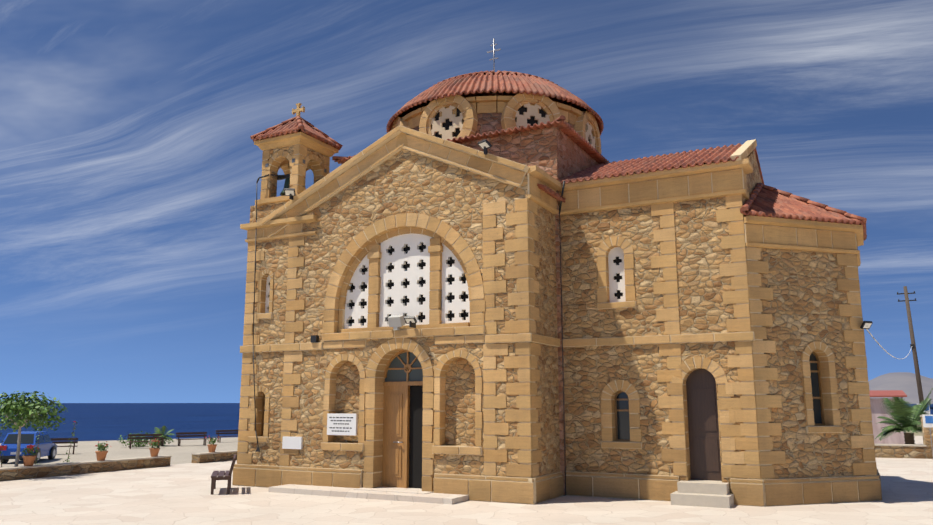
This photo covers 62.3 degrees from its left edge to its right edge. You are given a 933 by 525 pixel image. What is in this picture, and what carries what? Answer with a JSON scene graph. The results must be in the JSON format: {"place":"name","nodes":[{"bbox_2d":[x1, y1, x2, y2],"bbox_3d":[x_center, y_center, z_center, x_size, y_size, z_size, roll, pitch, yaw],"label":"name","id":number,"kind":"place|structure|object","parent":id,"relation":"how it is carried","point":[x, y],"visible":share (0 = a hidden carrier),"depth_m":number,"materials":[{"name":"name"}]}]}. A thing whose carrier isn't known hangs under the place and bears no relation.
{"place":"outdoors","nodes":[
{"label":"outdoors","id":0,"kind":"place"},
{"bbox_2d":[0,425,932,524],"bbox_3d":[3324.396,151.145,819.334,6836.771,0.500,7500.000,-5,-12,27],"label":"ground","id":1,"kind":"structure","parent":0,"point":[177,491],"depth_m":14.82,"materials":[{"name":"beige concrete"}]},
{"bbox_2d":[0,431,56,456],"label":"blue car","id":2,"kind":"object","parent":1,"relation":"on","point":[45,448],"depth_m":32.01,"materials":[{"name":"blue metal"}]},
{"bbox_2d":[0,445,33,449],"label":"blue car tail","id":3,"kind":"object","parent":2,"relation":"attached to","point":[4,447],"visible":0.48,"depth_m":31.52,"materials":[{"name":"red plastic"}]},
{"bbox_2d":[0,446,56,462],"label":"car tires","id":4,"kind":"object","parent":2,"relation":"attached to","point":[5,459],"visible":0.33,"depth_m":32.05,"materials":[{"name":"black rubber"}]},
{"bbox_2d":[10,449,54,459],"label":"wheel rims","id":5,"kind":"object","parent":2,"relation":"attached to","point":[14,453],"visible":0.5,"depth_m":32.16,"materials":[{"name":"silver metal"}]},
{"bbox_2d":[0,391,67,466],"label":"tree","id":6,"kind":"object","parent":1,"relation":"on","point":[19,407],"depth_m":20.68,"materials":[{"name":"green plant"}]},
{"bbox_2d":[0,421,106,467],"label":"plants","id":7,"kind":"object","parent":1,"relation":"on","point":[39,448],"depth_m":22.45,"materials":[{"name":"plant"}]},
{"bbox_2d":[50,438,77,453],"bbox_3d":[-19.837,8.915,37.414,1.750,0.760,0.506,5,-11,-24],"label":"bench","id":8,"kind":"object","parent":1,"relation":"on","point":[64,440],"depth_m":37.68,"materials":[{"name":"brown wood"}]},
{"bbox_2d":[0,452,237,480],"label":"kerb wall","id":9,"kind":"structure","parent":1,"relation":"on","point":[25,473],"depth_m":22.09,"materials":[{"name":"brown stone"}]},
{"bbox_2d":[0,450,236,469],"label":"kerb cap","id":10,"kind":"object","parent":9,"relation":"on","point":[76,463],"visible":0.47,"depth_m":22.08,"materials":[{"name":"beige stone"}]},
{"bbox_2d":[22,444,216,465],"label":"flower pots","id":11,"kind":"object","parent":9,"relation":"on","point":[29,460],"visible":0.9,"depth_m":22.29,"materials":[{"name":"ceramic"}]},
{"bbox_2d":[22,437,218,455],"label":"pot plants","id":12,"kind":"object","parent":11,"relation":"in","point":[103,448],"visible":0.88,"depth_m":22.43,"materials":[{"name":"green plant"}]},
{"bbox_2d":[27,437,218,451],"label":"pot flowers","id":13,"kind":"object","parent":12,"relation":"on","point":[30,446],"visible":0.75,"depth_m":22.49,"materials":[{"name":"red plant"}]},
{"bbox_2d":[117,431,170,446],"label":"sea shrubs","id":14,"kind":"object","parent":1,"relation":"on","point":[139,444],"visible":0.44,"depth_m":43.74,"materials":[{"name":"green plant"}]},
{"bbox_2d":[127,434,161,448],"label":"bench","id":15,"kind":"object","parent":1,"relation":"on","point":[130,437],"depth_m":42.48,"materials":[{"name":"brown wood"}]},
{"bbox_2d":[153,426,174,445],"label":"sea palm","id":16,"kind":"object","parent":1,"relation":"on","point":[163,431],"depth_m":44.45,"materials":[{"name":"green plant"}]},
{"bbox_2d":[176,432,207,445],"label":"bench","id":17,"kind":"object","parent":1,"relation":"on","point":[180,434],"depth_m":45.09,"materials":[{"name":"brown wood"}]},
{"bbox_2d":[211,454,236,494],"bbox_3d":[-5.477,4.775,17.431,0.506,0.760,1.450,3,-11,-15],"label":"chair","id":18,"kind":"object","parent":1,"relation":"on","point":[221,474],"depth_m":16.87,"materials":[{"name":"brown wood"}]},
{"bbox_2d":[216,430,238,442],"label":"bench","id":19,"kind":"object","parent":1,"relation":"on","point":[229,432],"depth_m":48.98,"materials":[{"name":"brown wood"}]},
{"bbox_2d":[246,201,288,469],"bbox_3d":[-4.634,2.028,19.627,1.330,6.950,1.500,-5,-12,27],"label":"tower shaft","id":20,"kind":"object","parent":1,"relation":"on","point":[270,373],"visible":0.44,"depth_m":18.87,"materials":[{"name":"beige stone"}]},
{"bbox_2d":[261,394,264,435],"bbox_3d":[-4.875,3.696,18.883,0.324,1.082,0.052,-5,-12,27],"label":"tower window frame","id":21,"kind":"object","parent":20,"relation":"on","point":[263,408],"visible":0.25,"depth_m":18.93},
{"bbox_2d":[265,275,270,312],"bbox_3d":[-4.905,0.794,19.351,0.280,1.000,0.055,-5,-12,27],"label":"window panel","id":22,"kind":"object","parent":20,"relation":"on","point":[267,301],"depth_m":19.36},
{"bbox_2d":[254,132,338,204],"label":"bell tower","id":23,"kind":"structure","parent":20,"relation":"on","point":[301,142],"depth_m":19.76,"materials":[{"name":"beige stone"}]},
{"bbox_2d":[253,183,259,451],"bbox_3d":[-5.139,1.237,19.080,0.487,6.690,0.051,-4,-11,19],"label":"bell rope","id":24,"kind":"object","parent":23,"relation":"hanging from","point":[257,449],"visible":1,"depth_m":19.06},
{"bbox_2d":[256,174,289,182],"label":"bell fittings","id":25,"kind":"object","parent":23,"relation":"attached to","point":[281,177],"visible":0.69,"depth_m":19.93,"materials":[{"name":"black metal"}]},
{"bbox_2d":[280,177,289,195],"bbox_3d":[-4.590,-1.959,19.917,0.410,0.460,0.410,-5,-12,27],"label":"bell","id":26,"kind":"object","parent":25,"relation":"hanging from","point":[287,183],"visible":0.4,"depth_m":19.83,"materials":[{"name":"black metal"}]},
{"bbox_2d":[265,158,326,172],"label":"capitals","id":27,"kind":"object","parent":23,"relation":"attached to","point":[293,160],"visible":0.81,"depth_m":19.87,"materials":[{"name":"beige stone"}]},
{"bbox_2d":[250,116,342,149],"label":"belfry tiles","id":28,"kind":"object","parent":23,"relation":"on","point":[296,125],"visible":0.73,"depth_m":20.03,"materials":[{"name":"red tile"}]},
{"bbox_2d":[292,103,304,120],"bbox_3d":[-4.471,-3.974,20.518,0.380,0.520,0.180,-5,-12,27],"label":"cross","id":29,"kind":"object","parent":28,"relation":"on","point":[298,110],"visible":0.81,"depth_m":20.50,"materials":[{"name":"beige stone"}]},
{"bbox_2d":[266,145,327,197],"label":"arches","id":30,"kind":"structure","parent":23,"relation":"attached to","point":[272,184],"depth_m":19.90,"materials":[{"name":"stone"}]},
{"bbox_2d":[268,484,468,504],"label":"entrance step","id":31,"kind":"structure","parent":1,"relation":"on","point":[401,494],"depth_m":16.22,"materials":[{"name":"beige stone"}]},
{"bbox_2d":[289,149,539,491],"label":"front wall","id":32,"kind":"structure","parent":1,"relation":"on","point":[407,181],"depth_m":17.56,"materials":[{"name":"beige stone"}]},
{"bbox_2d":[282,413,357,448],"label":"signs","id":33,"kind":"object","parent":32,"relation":"attached to","point":[292,442],"visible":0.86,"depth_m":17.56,"materials":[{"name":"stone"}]},
{"bbox_2d":[329,417,352,431],"bbox_3d":[-2.844,3.666,17.481,0.659,0.326,0.002,-5,-12,27],"label":"sign lettering","id":34,"kind":"object","parent":33,"relation":"attached to","point":[341,423],"visible":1,"depth_m":17.47,"materials":[{"name":"black paint"}]},
{"bbox_2d":[344,255,368,328],"bbox_3d":[-2.539,0.647,18.188,0.720,1.834,0.085,-5,-12,27],"label":"panel","id":35,"kind":"object","parent":32,"relation":"attached to","point":[357,312],"visible":0.88,"depth_m":18.13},
{"bbox_2d":[382,350,422,487],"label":"door","id":36,"kind":"structure","parent":32,"relation":"attached to","point":[395,458],"depth_m":17.22,"materials":[{"name":"brown wood"}]},
{"bbox_2d":[409,385,422,488],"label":"dark door","id":37,"kind":"structure","parent":36,"relation":"attached to","point":[415,436],"depth_m":17.05,"materials":[{"name":"black wood"}]},
{"bbox_2d":[385,352,422,381],"bbox_3d":[-1.312,2.339,17.393,1.240,0.740,0.006,-5,-12,27],"label":"fanlight glass","id":38,"kind":"object","parent":32,"relation":"attached to","point":[401,375],"depth_m":17.44,"materials":[{"name":"grey glass"}]},
{"bbox_2d":[379,233,431,326],"bbox_3d":[-1.374,0.394,17.623,1.380,2.130,0.085,-5,-12,27],"label":"panel","id":39,"kind":"object","parent":32,"relation":"attached to","point":[399,274],"visible":0.96,"depth_m":17.61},
{"bbox_2d":[348,243,467,325],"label":"cross-shaped openings","id":40,"kind":"object","parent":32,"relation":"attached to","point":[451,297],"visible":0.14,"depth_m":17.61,"materials":[{"name":"black"}]},
{"bbox_2d":[442,243,469,323],"bbox_3d":[-0.210,0.432,17.006,0.720,1.834,0.085,-5,-12,27],"label":"panel","id":41,"kind":"object","parent":32,"relation":"attached to","point":[457,288],"visible":0.83,"depth_m":16.97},
{"bbox_2d":[457,126,598,495],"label":"wall","id":42,"kind":"structure","parent":1,"relation":"on","point":[556,153],"depth_m":18.15,"materials":[{"name":"brown stone"}]},
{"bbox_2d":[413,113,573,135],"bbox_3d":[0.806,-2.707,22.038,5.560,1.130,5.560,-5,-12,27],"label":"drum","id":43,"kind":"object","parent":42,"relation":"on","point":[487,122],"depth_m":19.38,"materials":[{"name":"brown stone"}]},
{"bbox_2d":[392,92,600,153],"bbox_3d":[0.800,-3.068,22.093,5.828,1.580,5.802,-5,-12,27],"label":"dome drum","id":44,"kind":"object","parent":42,"relation":"on","point":[470,108],"visible":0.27,"depth_m":19.59,"materials":[{"name":"beige stone"}]},
{"bbox_2d":[431,106,462,139],"bbox_3d":[-0.487,-3.514,19.638,1.101,1.101,0.050,-5,-12,27],"label":"window screen","id":45,"kind":"object","parent":44,"relation":"attached to","point":[437,125],"visible":0.58,"depth_m":19.62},
{"bbox_2d":[386,70,603,134],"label":"dome tiles","id":46,"kind":"object","parent":44,"relation":"on","point":[509,83],"visible":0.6,"depth_m":20.02,"materials":[{"name":"red tile"}]},
{"bbox_2d":[487,38,500,70],"bbox_3d":[0.806,-5.934,22.625,0.440,1.350,0.044,-5,-12,27],"label":"cross","id":47,"kind":"object","parent":46,"relation":"on","point":[493,51],"visible":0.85,"depth_m":22.65,"materials":[{"name":"silver metal"}]},
{"bbox_2d":[434,106,591,143],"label":"window openings","id":48,"kind":"object","parent":44,"relation":"attached to","point":[531,121],"depth_m":19.58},
{"bbox_2d":[514,102,551,127],"bbox_3d":[1.664,-3.546,19.461,0.050,1.101,1.101,-29,-31,70],"label":"window screen","id":49,"kind":"object","parent":44,"relation":"attached to","point":[521,120],"visible":0.38,"depth_m":19.47,"materials":[{"name":"white stone"}]},
{"bbox_2d":[585,122,595,149],"bbox_3d":[3.312,-3.297,20.832,0.050,1.101,1.101,-5,-12,27],"label":"screen","id":50,"kind":"object","parent":44,"relation":"attached to","point":[588,133],"visible":0.33,"depth_m":20.91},
{"bbox_2d":[559,181,565,494],"bbox_3d":[2.173,1.575,17.073,0.044,6.929,0.367,3,-11,-17],"label":"drain pipe","id":51,"kind":"object","parent":42,"relation":"attached to","point":[562,330],"visible":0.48,"depth_m":17.23,"materials":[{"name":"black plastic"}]},
{"bbox_2d":[536,204,559,475],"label":"stone wall","id":52,"kind":"structure","parent":1,"relation":"on","point":[548,359],"depth_m":16.65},
{"bbox_2d":[232,125,881,506],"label":"stone trim","id":53,"kind":"structure","parent":1,"relation":"on","point":[660,192],"depth_m":16.35,"materials":[{"name":"beige stone"}]},
{"bbox_2d":[388,315,404,329],"bbox_3d":[-1.561,1.337,17.196,0.320,0.340,0.250,-5,-12,27],"label":"floodlight","id":54,"kind":"object","parent":53,"relation":"on","point":[396,322],"visible":0.93,"depth_m":17.13,"materials":[{"name":"white metal"}]},
{"bbox_2d":[284,139,872,342],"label":"floodlights","id":55,"kind":"object","parent":53,"relation":"attached to","point":[314,338],"visible":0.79,"depth_m":16.82,"materials":[{"name":"grey metal"}]},
{"bbox_2d":[332,115,866,240],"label":"roof tiles","id":56,"kind":"object","parent":53,"relation":"on","point":[764,200],"visible":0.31,"depth_m":17.57,"materials":[{"name":"red tile"}]},
{"bbox_2d":[561,178,756,492],"bbox_3d":[5.152,1.974,18.909,4.180,6.800,5.700,-5,-12,27],"label":"arm","id":57,"kind":"object","parent":1,"relation":"on","point":[591,373],"visible":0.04,"depth_m":16.54},
{"bbox_2d":[614,391,629,440],"bbox_3d":[3.393,3.296,16.623,0.404,1.082,0.051,-5,-12,27],"label":"window frame","id":58,"kind":"object","parent":57,"relation":"attached to","point":[616,409],"visible":0.38,"depth_m":16.66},
{"bbox_2d":[686,369,721,480],"bbox_3d":[4.906,3.322,15.897,0.680,2.270,0.065,-5,-12,27],"label":"side door","id":59,"kind":"structure","parent":57,"relation":"attached to","point":[703,431],"depth_m":15.87,"materials":[{"name":"brown wood"}]},
{"bbox_2d":[705,151,761,188],"bbox_3d":[5.152,-1.960,19.624,4.180,1.197,5.700,-5,-12,27],"label":"arm roof","id":60,"kind":"object","parent":57,"relation":"on","point":[753,178],"visible":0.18,"depth_m":18.33,"materials":[{"name":"beige stone"}]},
{"bbox_2d":[670,480,733,507],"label":"side steps","id":61,"kind":"structure","parent":1,"relation":"on","point":[707,493],"depth_m":14.97,"materials":[{"name":"stone"}]},
{"bbox_2d":[758,248,871,478],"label":"apse","id":62,"kind":"structure","parent":1,"relation":"on","point":[802,306],"depth_m":15.82,"materials":[{"name":"beige stone"}]},
{"bbox_2d":[809,351,824,425],"bbox_3d":[7.149,2.586,15.990,0.053,1.552,0.504,-29,-31,70],"label":"window frame","id":63,"kind":"object","parent":62,"relation":"attached to","point":[820,389],"visible":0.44,"depth_m":16.04,"materials":[{"name":"brown wood"}]},
{"bbox_2d":[809,353,821,423],"bbox_3d":[7.142,2.591,16.012,0.005,1.550,0.500,-29,-31,70],"label":"window pane","id":64,"kind":"structure","parent":63,"relation":"in","point":[816,393],"depth_m":16.03,"materials":[{"name":"black glass"}]},
{"bbox_2d":[870,398,904,443],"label":"house wall","id":65,"kind":"structure","parent":1,"relation":"on","point":[876,408],"depth_m":33.71,"materials":[{"name":"white paint"}]},
{"bbox_2d":[869,390,906,396],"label":"tent roof","id":66,"kind":"structure","parent":65,"relation":"on","point":[887,393],"depth_m":34.97,"materials":[{"name":"red"}]},
{"bbox_2d":[874,446,926,458],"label":"wall","id":67,"kind":"structure","parent":1,"relation":"on","point":[900,452],"depth_m":27.79,"materials":[{"name":"stone"}]},
{"bbox_2d":[874,415,926,446],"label":"wall caps","id":68,"kind":"object","parent":67,"relation":"on","point":[918,445],"depth_m":28.00,"materials":[{"name":"concrete"}]},
{"bbox_2d":[875,388,932,443],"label":"palm","id":69,"kind":"object","parent":1,"relation":"on","point":[906,416],"depth_m":29.66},
{"bbox_2d":[903,286,923,403],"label":"utility pole","id":70,"kind":"object","parent":1,"relation":"on","point":[917,373],"visible":0.66,"depth_m":41.97,"materials":[{"name":"brown wood"}]},
{"bbox_2d":[866,329,911,358],"bbox_3d":[16.328,3.025,29.131,0.025,1.639,30.466,-6,-12,31],"label":"white cable","id":71,"kind":"object","parent":70,"relation":"attached to","point":[882,347],"visible":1,"depth_m":20.42,"materials":[{"name":"white plastic"}]},
{"bbox_2d":[897,291,916,347],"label":"pole fittings","id":72,"kind":"object","parent":70,"relation":"attached to","point":[912,345],"visible":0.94,"depth_m":42.49,"materials":[{"name":"black plastic"}]},
{"bbox_2d":[921,417,932,458],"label":"stone pillar","id":73,"kind":"structure","parent":1,"relation":"on","point":[926,436],"depth_m":27.54,"materials":[{"name":"brown stone"}]},
{"bbox_2d":[929,427,932,456],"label":"sign post","id":74,"kind":"object","parent":1,"relation":"on","point":[931,441],"visible":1,"depth_m":27.26,"materials":[{"name":"metal"}]},
{"bbox_2d":[922,414,932,426],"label":"sign plate","id":75,"kind":"object","parent":74,"relation":"attached to","point":[925,424],"visible":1,"depth_m":27.42,"materials":[{"name":"white metal"}]},
{"bbox_2d":[925,416,932,422],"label":"sign icon","id":76,"kind":"object","parent":75,"relation":"attached to","point":[928,419],"visible":1,"depth_m":27.38},
{"bbox_2d":[0,403,932,442],"bbox_3d":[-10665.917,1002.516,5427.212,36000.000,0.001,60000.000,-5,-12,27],"label":"sea","id":77,"kind":"structure","parent":0,"point":[103,421],"depth_m":704.73,"materials":[{"name":"blue liquid"}]},
{"bbox_2d":[0,0,932,402],"label":"sky","id":78,"kind":"structure","parent":0,"point":[131,165],"materials":[{"name":"blue"}]},
{"bbox_2d":[608,247,625,301],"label":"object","id":79,"kind":"object","parent":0,"point":[614,270],"depth_m":17.11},
{"bbox_2d":[617,392,629,438],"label":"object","id":80,"kind":"object","parent":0,"point":[623,426],"visible":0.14,"depth_m":16.64,"materials":[{"name":"glass"}]},
{"bbox_2d":[868,372,932,403],"bbox_3d":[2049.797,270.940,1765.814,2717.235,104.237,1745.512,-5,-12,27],"label":"hills","id":81,"kind":"structure","parent":0,"point":[906,382],"depth_m":2360.21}
]}

